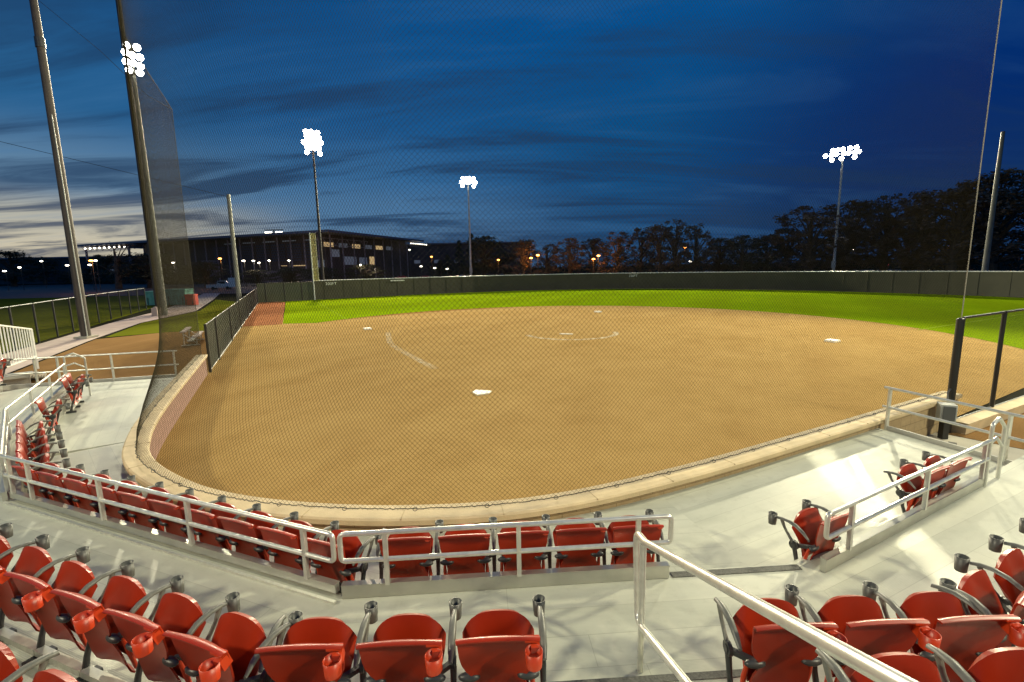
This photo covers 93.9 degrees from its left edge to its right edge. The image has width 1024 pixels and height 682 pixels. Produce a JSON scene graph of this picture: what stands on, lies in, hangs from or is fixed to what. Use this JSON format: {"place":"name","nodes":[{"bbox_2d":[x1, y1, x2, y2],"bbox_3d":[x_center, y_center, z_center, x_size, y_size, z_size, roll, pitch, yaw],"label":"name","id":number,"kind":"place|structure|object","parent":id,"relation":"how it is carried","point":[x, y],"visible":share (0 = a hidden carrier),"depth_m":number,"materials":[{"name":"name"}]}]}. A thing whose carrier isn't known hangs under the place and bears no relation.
{"place":"outdoors","nodes":[
{"label":"outdoors","id":0,"kind":"place"},
{"bbox_2d":[0,296,154,352],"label":"side grass","id":1,"kind":"structure","parent":0,"point":[12,302],"depth_m":47.90,"materials":[{"name":"green plant"}]},
{"bbox_2d":[0,288,146,351],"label":"field fence","id":2,"kind":"object","parent":1,"relation":"on","point":[69,310],"visible":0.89,"depth_m":30.84,"materials":[{"name":"black metal"}]},
{"bbox_2d":[0,293,218,373],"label":"path","id":3,"kind":"structure","parent":0,"point":[51,347],"depth_m":28.36,"materials":[{"name":"concrete"}]},
{"bbox_2d":[29,0,98,338],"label":"net pole","id":4,"kind":"object","parent":3,"relation":"on","point":[73,257],"visible":1,"depth_m":27.02,"materials":[{"name":"metal"}]},
{"bbox_2d":[41,2,171,109],"bbox_3d":[-25.329,-17.162,21.431,28.990,17.301,8.605,0,9,9],"label":"guy cable","id":5,"kind":"object","parent":4,"relation":"attached to","point":[91,43],"visible":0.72,"depth_m":23.89,"materials":[{"name":"metal"}]},
{"bbox_2d":[118,0,1001,510],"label":"backstop net","id":6,"kind":"object","parent":5,"relation":"hanging from","point":[148,182],"visible":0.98,"depth_m":6.60,"materials":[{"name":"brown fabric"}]},
{"bbox_2d":[115,0,159,307],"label":"net pole","id":7,"kind":"object","parent":3,"relation":"on","point":[116,1],"visible":0.2,"depth_m":41.55,"materials":[{"name":"metal"}]},
{"bbox_2d":[14,331,208,382],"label":"bullpen dirt","id":8,"kind":"structure","parent":0,"point":[139,343],"depth_m":21.49,"materials":[{"name":"brown soil"}]},
{"bbox_2d":[0,324,38,391],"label":"picket railing","id":9,"kind":"object","parent":8,"relation":"on","point":[32,341],"visible":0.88,"depth_m":16.67,"materials":[{"name":"white metal"}]},
{"bbox_2d":[134,485,389,579],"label":"front deck","id":10,"kind":"structure","parent":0,"point":[372,571],"depth_m":5.37,"materials":[{"name":"concrete"}]},
{"bbox_2d":[34,468,108,506],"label":"stadium seat","id":11,"kind":"object","parent":10,"relation":"on","point":[55,480],"visible":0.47,"depth_m":5.97,"materials":[{"name":"red plastic"}]},
{"bbox_2d":[60,474,135,512],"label":"stadium seat","id":12,"kind":"object","parent":10,"relation":"on","point":[82,487],"visible":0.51,"depth_m":5.77,"materials":[{"name":"red plastic"}]},
{"bbox_2d":[86,480,163,522],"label":"stadium seat","id":13,"kind":"object","parent":10,"relation":"on","point":[115,511],"visible":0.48,"depth_m":5.58,"materials":[{"name":"red plastic"}]},
{"bbox_2d":[115,487,193,530],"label":"stadium seat","id":14,"kind":"object","parent":10,"relation":"on","point":[138,501],"visible":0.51,"depth_m":5.38,"materials":[{"name":"red plastic"}]},
{"bbox_2d":[147,495,225,540],"bbox_3d":[-3.566,2.062,5.309,0.578,0.800,0.519,2,10,22],"label":"stadium seat","id":15,"kind":"object","parent":10,"relation":"on","point":[169,509],"visible":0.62,"depth_m":5.17,"materials":[{"name":"red plastic"}]},
{"bbox_2d":[180,502,260,551],"bbox_3d":[-3.070,2.084,5.114,0.578,0.800,0.519,2,10,22],"label":"stadium seat","id":16,"kind":"object","parent":10,"relation":"on","point":[211,520],"visible":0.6,"depth_m":4.99,"materials":[{"name":"red plastic"}]},
{"bbox_2d":[217,511,298,562],"bbox_3d":[-2.575,2.105,4.918,0.578,0.800,0.519,2,10,22],"label":"stadium seat","id":17,"kind":"object","parent":10,"relation":"on","point":[249,526],"visible":0.6,"depth_m":4.79,"materials":[{"name":"red plastic"}]},
{"bbox_2d":[256,520,338,574],"bbox_3d":[-2.079,2.127,4.723,0.578,0.800,0.519,2,10,22],"label":"stadium seat","id":18,"kind":"object","parent":10,"relation":"on","point":[289,536],"visible":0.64,"depth_m":4.58,"materials":[{"name":"red plastic"}]},
{"bbox_2d":[299,529,378,581],"bbox_3d":[-1.584,2.148,4.527,0.578,0.800,0.519,2,10,22],"label":"stadium seat","id":19,"kind":"object","parent":10,"relation":"on","point":[353,547],"visible":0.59,"depth_m":4.41,"materials":[{"name":"red plastic"}]},
{"bbox_2d":[242,302,284,326],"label":"warning track","id":20,"kind":"structure","parent":0,"point":[262,306],"depth_m":41.43,"materials":[{"name":"brown soil"}]},
{"bbox_2d":[0,269,928,298],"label":"parking lot","id":21,"kind":"structure","parent":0,"point":[43,291],"depth_m":114.05,"materials":[{"name":"grey asphalt"}]},
{"bbox_2d":[0,249,54,286],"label":"tree","id":22,"kind":"object","parent":21,"relation":"on","point":[12,269],"visible":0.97,"depth_m":167.38,"materials":[{"name":"green plant"}]},
{"bbox_2d":[95,252,191,287],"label":"tree","id":23,"kind":"object","parent":21,"relation":"on","point":[145,271],"visible":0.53,"depth_m":120.69,"materials":[{"name":"green plant"}]},
{"bbox_2d":[454,235,508,275],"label":"tree","id":24,"kind":"object","parent":21,"relation":"on","point":[480,243],"visible":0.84,"depth_m":146.17,"materials":[{"name":"green plant"}]},
{"bbox_2d":[501,239,546,274],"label":"tree","id":25,"kind":"object","parent":21,"relation":"on","point":[523,258],"visible":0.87,"depth_m":117.67,"materials":[{"name":"brown plant"}]},
{"bbox_2d":[591,231,644,272],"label":"tree","id":26,"kind":"object","parent":21,"relation":"on","point":[617,257],"visible":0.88,"depth_m":111.95,"materials":[{"name":"brown plant"}]},
{"bbox_2d":[643,224,679,271],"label":"tree","id":27,"kind":"object","parent":21,"relation":"on","point":[659,245],"visible":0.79,"depth_m":107.30,"materials":[{"name":"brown plant"}]},
{"bbox_2d":[657,219,690,271],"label":"tree","id":28,"kind":"object","parent":21,"relation":"on","point":[676,268],"visible":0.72,"depth_m":107.03,"materials":[{"name":"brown plant"}]},
{"bbox_2d":[669,223,718,271],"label":"tree","id":29,"kind":"object","parent":21,"relation":"on","point":[699,246],"visible":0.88,"depth_m":106.82,"materials":[{"name":"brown plant"}]},
{"bbox_2d":[719,235,767,271],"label":"tree","id":30,"kind":"object","parent":21,"relation":"on","point":[740,245],"visible":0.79,"depth_m":117.42,"materials":[{"name":"green plant"}]},
{"bbox_2d":[758,205,873,270],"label":"tree","id":31,"kind":"object","parent":21,"relation":"on","point":[807,261],"visible":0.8,"depth_m":98.80,"materials":[{"name":"green plant"}]},
{"bbox_2d":[805,199,888,270],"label":"tree","id":32,"kind":"object","parent":21,"relation":"on","point":[858,250],"visible":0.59,"depth_m":99.57,"materials":[{"name":"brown plant"}]},
{"bbox_2d":[708,234,1023,271],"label":"undergrowth","id":33,"kind":"object","parent":21,"relation":"on","point":[998,268],"visible":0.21,"depth_m":108.39,"materials":[{"name":"green plant"}]},
{"bbox_2d":[848,191,940,270],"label":"tree","id":34,"kind":"object","parent":21,"relation":"on","point":[860,258],"visible":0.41,"depth_m":100.11,"materials":[{"name":"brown plant"}]},
{"bbox_2d":[868,187,1000,270],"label":"tree","id":35,"kind":"object","parent":21,"relation":"on","point":[921,250],"visible":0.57,"depth_m":88.87,"materials":[{"name":"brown plant"}]},
{"bbox_2d":[881,178,1023,270],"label":"tree","id":36,"kind":"object","parent":21,"relation":"on","point":[984,226],"visible":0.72,"depth_m":84.41,"materials":[{"name":"green plant"}]},
{"bbox_2d":[931,167,1023,270],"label":"tree","id":37,"kind":"object","parent":21,"relation":"on","point":[1005,177],"visible":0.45,"depth_m":84.31,"materials":[{"name":"green plant"}]},
{"bbox_2d":[405,241,531,275],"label":"building","id":38,"kind":"structure","parent":0,"point":[441,250],"depth_m":241.09,"materials":[{"name":"black metal"}]},
{"bbox_2d":[0,259,1023,449],"bbox_3d":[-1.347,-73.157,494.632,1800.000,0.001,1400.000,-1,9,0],"label":"ground","id":39,"kind":"structure","parent":0,"point":[1010,396],"depth_m":66.14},
{"bbox_2d":[0,255,144,283],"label":"building","id":40,"kind":"structure","parent":39,"relation":"on","point":[63,260],"depth_m":211.89,"materials":[{"name":"black metal"}]},
{"bbox_2d":[54,266,213,284],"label":"undergrowth","id":41,"kind":"object","parent":39,"relation":"on","point":[106,279],"visible":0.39,"depth_m":180.07,"materials":[{"name":"green plant"}]},
{"bbox_2d":[107,300,235,336],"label":"verge grass","id":42,"kind":"structure","parent":39,"relation":"on","point":[149,327],"depth_m":35.83,"materials":[{"name":"green plant"}]},
{"bbox_2d":[77,229,426,282],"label":"arena hall","id":43,"kind":"structure","parent":39,"relation":"on","point":[381,257],"depth_m":168.33,"materials":[{"name":"silver metal"}]},
{"bbox_2d":[256,282,315,302],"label":"foul corner fence","id":44,"kind":"object","parent":39,"relation":"on","point":[288,295],"visible":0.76,"depth_m":58.91,"materials":[{"name":"black plastic"}]},
{"bbox_2d":[301,129,324,279],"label":"floodlight pole","id":45,"kind":"object","parent":39,"relation":"on","point":[314,140],"visible":0.88,"depth_m":77.26,"materials":[{"name":"metal"}]},
{"bbox_2d":[981,131,1004,270],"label":"net pole","id":46,"kind":"object","parent":39,"relation":"on","point":[987,251],"visible":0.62,"depth_m":53.20,"materials":[{"name":"metal"}]},
{"bbox_2d":[0,0,1023,267],"label":"sky","id":47,"kind":"structure","parent":0,"point":[90,96],"materials":[{"name":"blue"}]},
{"bbox_2d":[378,495,745,578],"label":"front deck","id":48,"kind":"structure","parent":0,"point":[694,543],"depth_m":5.56,"materials":[{"name":"concrete"}]},
{"bbox_2d":[376,519,443,578],"bbox_3d":[-0.970,2.128,4.584,0.614,0.800,0.519,-2,9,-4],"label":"stadium seat","id":49,"kind":"object","parent":48,"relation":"on","point":[410,543],"visible":0.63,"depth_m":4.42,"materials":[{"name":"red plastic"}]},
{"bbox_2d":[438,517,496,574],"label":"stadium seat","id":50,"kind":"object","parent":48,"relation":"on","point":[464,540],"visible":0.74,"depth_m":4.44,"materials":[{"name":"red plastic"}]},
{"bbox_2d":[497,514,552,570],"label":"stadium seat","id":51,"kind":"object","parent":48,"relation":"on","point":[534,536],"visible":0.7,"depth_m":4.48,"materials":[{"name":"red plastic"}]},
{"bbox_2d":[553,511,608,567],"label":"stadium seat","id":52,"kind":"object","parent":48,"relation":"on","point":[577,534],"visible":0.7,"depth_m":4.51,"materials":[{"name":"red plastic"}]},
{"bbox_2d":[607,509,663,564],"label":"stadium seat","id":53,"kind":"object","parent":48,"relation":"on","point":[619,532],"visible":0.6,"depth_m":4.54,"materials":[{"name":"red plastic"}]},
{"bbox_2d":[156,306,1023,504],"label":"infield dirt","id":54,"kind":"structure","parent":0,"point":[383,473],"depth_m":13.97,"materials":[{"name":"brown soil"}]},
{"bbox_2d":[122,354,961,530],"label":"backstop wall","id":55,"kind":"structure","parent":54,"relation":"on","point":[536,510],"depth_m":6.73,"materials":[{"name":"concrete"}]},
{"bbox_2d":[282,289,1023,347],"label":"outfield grass","id":56,"kind":"structure","parent":0,"point":[975,305],"depth_m":45.31,"materials":[{"name":"green plant"}]},
{"bbox_2d":[314,271,1023,298],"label":"outfield fence","id":57,"kind":"object","parent":56,"relation":"on","point":[997,283],"visible":0.84,"depth_m":64.57,"materials":[{"name":"green metal"}]},
{"bbox_2d":[677,677,748,681],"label":"stair step","id":58,"kind":"object","parent":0,"point":[736,679],"depth_m":3.09,"materials":[{"name":"concrete"}]},
{"bbox_2d":[554,669,742,681],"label":"nosing strip","id":59,"kind":"object","parent":58,"relation":"on","point":[706,675],"visible":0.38,"depth_m":3.11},
{"bbox_2d":[815,643,975,681],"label":"stadium seat","id":60,"kind":"object","parent":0,"point":[917,667],"visible":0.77,"depth_m":2.12,"materials":[{"name":"red plastic"}]},
{"bbox_2d":[949,413,1023,448],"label":"dugout dirt","id":61,"kind":"structure","parent":0,"point":[1017,431],"depth_m":10.26,"materials":[{"name":"brown soil"}]},
{"bbox_2d":[946,318,965,432],"bbox_3d":[9.435,0.751,10.214,0.156,2.510,0.156,-1,9,0],"label":"backstop post","id":62,"kind":"object","parent":61,"relation":"on","point":[956,353],"visible":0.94,"depth_m":10.11,"materials":[{"name":"black metal"}]},
{"bbox_2d":[951,396,1023,434],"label":"dugout curb","id":63,"kind":"structure","parent":61,"relation":"on","point":[982,419],"depth_m":10.74,"materials":[{"name":"concrete"}]},
{"bbox_2d":[956,308,1023,418],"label":"dugout fence","id":64,"kind":"object","parent":63,"relation":"on","point":[998,354],"visible":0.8,"depth_m":11.05,"materials":[{"name":"black metal"}]},
{"bbox_2d":[963,647,1023,681],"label":"stadium seat","id":65,"kind":"object","parent":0,"point":[1003,664],"visible":0.88,"depth_m":2.13,"materials":[{"name":"red plastic"}]},
{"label":"deck frame","id":66,"kind":"structure","parent":0,"visible":0},
{"bbox_2d":[23,442,140,492],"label":"front deck","id":67,"kind":"structure","parent":66,"relation":"on","point":[97,460],"depth_m":8.26,"materials":[{"name":"concrete"}]},
{"bbox_2d":[0,377,174,456],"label":"front deck","id":68,"kind":"structure","parent":66,"relation":"on","point":[107,413],"depth_m":10.97,"materials":[{"name":"concrete"}]},
{"bbox_2d":[22,396,71,491],"bbox_3d":[-0.988,1.968,7.400,22.193,0.250,6.416,1,9,10],"label":"deck riser","id":69,"kind":"object","parent":68,"relation":"on","point":[63,411],"visible":0.01,"depth_m":10.99,"materials":[{"name":"concrete"}]},
{"bbox_2d":[0,444,21,503],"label":"deck","id":70,"kind":"structure","parent":69,"relation":"on","point":[18,485],"depth_m":6.93,"materials":[{"name":"concrete"}]},
{"bbox_2d":[0,408,10,500],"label":"guard rail","id":71,"kind":"object","parent":70,"relation":"on","point":[5,437],"visible":0.89,"depth_m":6.59,"materials":[{"name":"metal"}]},
{"bbox_2d":[0,386,72,443],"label":"deck","id":72,"kind":"structure","parent":69,"relation":"on","point":[6,399],"depth_m":10.66,"materials":[{"name":"concrete"}]},
{"bbox_2d":[5,363,66,443],"bbox_3d":[-9.927,1.162,10.084,0.085,0.630,4.890,-7,11,-34],"label":"guard rail","id":73,"kind":"object","parent":72,"relation":"on","point":[31,418],"visible":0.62,"depth_m":9.46,"materials":[{"name":"metal"}]},
{"bbox_2d":[0,500,341,681],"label":"deck","id":74,"kind":"structure","parent":69,"relation":"on","point":[265,606],"depth_m":4.50,"materials":[{"name":"concrete"}]},
{"bbox_2d":[0,534,49,642],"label":"stadium seat","id":75,"kind":"object","parent":74,"relation":"on","point":[7,550],"visible":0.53,"depth_m":3.84,"materials":[{"name":"red plastic"}]},
{"bbox_2d":[0,546,89,665],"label":"stadium seat","id":76,"kind":"object","parent":74,"relation":"on","point":[36,562],"visible":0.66,"depth_m":3.65,"materials":[{"name":"red plastic"}]},
{"bbox_2d":[3,560,134,681],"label":"stadium seat","id":77,"kind":"object","parent":74,"relation":"on","point":[54,616],"visible":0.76,"depth_m":3.43,"materials":[{"name":"red plastic"}]},
{"bbox_2d":[49,575,184,681],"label":"stadium seat","id":78,"kind":"object","parent":74,"relation":"on","point":[94,624],"visible":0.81,"depth_m":3.25,"materials":[{"name":"red plastic"}]},
{"bbox_2d":[2,501,336,604],"bbox_3d":[-3.972,2.144,5.079,5.286,0.022,0.030,2,10,22],"label":"front nosing","id":79,"kind":"object","parent":74,"relation":"on","point":[253,577],"visible":1,"depth_m":4.80,"materials":[{"name":"grey concrete"}]},
{"bbox_2d":[102,592,239,681],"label":"stadium seat","id":80,"kind":"object","parent":74,"relation":"on","point":[152,649],"visible":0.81,"depth_m":3.06,"materials":[{"name":"red plastic"}]},
{"bbox_2d":[0,454,341,593],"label":"guard rail","id":81,"kind":"object","parent":74,"relation":"on","point":[304,576],"visible":0.99,"depth_m":4.79,"materials":[{"name":"metal"}]},
{"bbox_2d":[162,611,302,681],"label":"stadium seat","id":82,"kind":"object","parent":74,"relation":"on","point":[226,654],"visible":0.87,"depth_m":2.84,"materials":[{"name":"red plastic"}]},
{"bbox_2d":[326,564,835,681],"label":"deck","id":83,"kind":"structure","parent":69,"relation":"on","point":[591,630],"depth_m":3.93,"materials":[{"name":"concrete"}]},
{"bbox_2d":[254,600,377,681],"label":"stadium seat","id":84,"kind":"object","parent":83,"relation":"on","point":[317,649],"visible":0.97,"depth_m":2.75,"materials":[{"name":"red plastic"}]},
{"bbox_2d":[356,597,461,681],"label":"stadium seat","id":85,"kind":"object","parent":83,"relation":"on","point":[406,647],"visible":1,"depth_m":2.76,"materials":[{"name":"red plastic"}]},
{"bbox_2d":[455,594,546,681],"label":"stadium seat","id":86,"kind":"object","parent":83,"relation":"on","point":[500,645],"visible":1,"depth_m":2.77,"materials":[{"name":"red plastic"}]},
{"bbox_2d":[337,514,673,598],"bbox_3d":[-0.020,1.891,4.229,2.942,0.630,0.085,-2,9,-4],"label":"guard rail","id":87,"kind":"object","parent":83,"relation":"on","point":[517,578],"visible":0.98,"depth_m":4.21,"materials":[{"name":"metal"}]},
{"bbox_2d":[670,564,801,577],"bbox_3d":[2.085,2.139,4.448,1.233,0.008,0.075,-2,9,-4],"label":"nosing strip","id":88,"kind":"object","parent":83,"relation":"on","point":[727,571],"visible":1,"depth_m":4.45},
{"bbox_2d":[633,531,918,681],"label":"aisle handrail","id":89,"kind":"object","parent":83,"relation":"on","point":[867,666],"visible":1,"depth_m":1.79,"materials":[{"name":"silver metal"}]},
{"bbox_2d":[714,584,847,681],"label":"stadium seat","id":90,"kind":"object","parent":83,"relation":"on","point":[767,650],"visible":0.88,"depth_m":2.89,"materials":[{"name":"red plastic"}]},
{"bbox_2d":[818,581,941,681],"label":"stadium seat","id":91,"kind":"object","parent":83,"relation":"on","point":[864,625],"visible":0.58,"depth_m":2.84,"materials":[{"name":"red plastic"}]},
{"bbox_2d":[895,578,1023,681],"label":"stadium seat","id":92,"kind":"object","parent":83,"relation":"on","point":[968,639],"visible":0.66,"depth_m":2.87,"materials":[{"name":"red plastic"}]},
{"bbox_2d":[787,485,1023,652],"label":"deck","id":93,"kind":"structure","parent":69,"relation":"on","point":[899,568],"depth_m":4.69,"materials":[{"name":"concrete"}]},
{"bbox_2d":[820,439,993,572],"bbox_3d":[4.376,1.673,5.162,3.579,0.615,0.085,-6,10,-28],"label":"guard rail","id":94,"kind":"object","parent":93,"relation":"on","point":[850,548],"visible":1,"depth_m":4.95,"materials":[{"name":"metal"}]},
{"bbox_2d":[930,553,1023,647],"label":"stadium seat","id":95,"kind":"object","parent":93,"relation":"on","point":[977,584],"visible":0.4,"depth_m":3.21,"materials":[{"name":"red plastic"}]},
{"bbox_2d":[988,534,1023,624],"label":"stadium seat","id":96,"kind":"object","parent":93,"relation":"on","point":[1010,562],"visible":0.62,"depth_m":3.41,"materials":[{"name":"red plastic"}]},
{"bbox_2d":[987,455,1023,494],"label":"deck","id":97,"kind":"structure","parent":69,"relation":"on","point":[1011,479],"depth_m":6.22,"materials":[{"name":"concrete"}]},
{"bbox_2d":[0,350,176,389],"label":"end rail","id":98,"kind":"object","parent":68,"relation":"attached to","point":[22,386],"visible":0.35,"depth_m":14.19,"materials":[{"name":"metal"}]},
{"bbox_2d":[661,428,1004,565],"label":"front deck","id":99,"kind":"structure","parent":66,"relation":"on","point":[729,513],"depth_m":6.72,"materials":[{"name":"concrete"}]},
{"bbox_2d":[768,499,848,559],"bbox_3d":[2.968,2.024,4.782,0.622,0.800,0.519,-5,10,-25],"label":"stadium seat","id":100,"kind":"object","parent":99,"relation":"on","point":[807,524],"visible":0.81,"depth_m":4.68,"materials":[{"name":"red plastic"}]},
{"bbox_2d":[883,459,950,512],"bbox_3d":[4.809,1.837,5.771,0.614,0.800,0.519,-5,10,-25],"label":"stadium seat","id":101,"kind":"object","parent":99,"relation":"on","point":[913,485],"visible":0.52,"depth_m":5.66,"materials":[{"name":"red plastic"}]},
{"bbox_2d":[922,451,972,498],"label":"stadium seat","id":102,"kind":"object","parent":99,"relation":"on","point":[928,458],"visible":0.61,"depth_m":5.90,"materials":[{"name":"red plastic"}]},
{"bbox_2d":[882,386,1023,464],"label":"end rail","id":103,"kind":"object","parent":99,"relation":"attached to","point":[1005,460],"visible":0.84,"depth_m":8.13,"materials":[{"name":"metal"}]},
{"bbox_2d":[984,417,1006,486],"bbox_3d":[6.134,1.548,6.089,0.464,1.224,0.043,-6,10,-28],"label":"hooped rail end","id":104,"kind":"object","parent":99,"relation":"on","point":[1001,442],"visible":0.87,"depth_m":6.02,"materials":[{"name":"grey metal"}]},
{"label":"concrete strip","id":105,"kind":"structure","parent":0,"visible":0},
{"bbox_2d":[203,288,258,371],"bbox_3d":[-20.851,-2.569,37.431,0.094,1.860,43.768,-5,10,-25],"label":"side fence","id":106,"kind":"object","parent":105,"relation":"on","point":[242,302],"visible":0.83,"depth_m":23.83,"materials":[{"name":"black metal"}]},
{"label":"deck riser","id":107,"kind":"structure","parent":0,"visible":0},
{"bbox_2d":[22,674,32,681],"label":"deck","id":108,"kind":"structure","parent":107,"relation":"on","point":[26,678],"depth_m":2.98,"materials":[{"name":"concrete"}]},
{"bbox_2d":[0,641,59,681],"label":"stadium seat","id":109,"kind":"object","parent":108,"relation":"on","point":[11,670],"visible":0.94,"depth_m":2.25,"materials":[{"name":"red plastic"}]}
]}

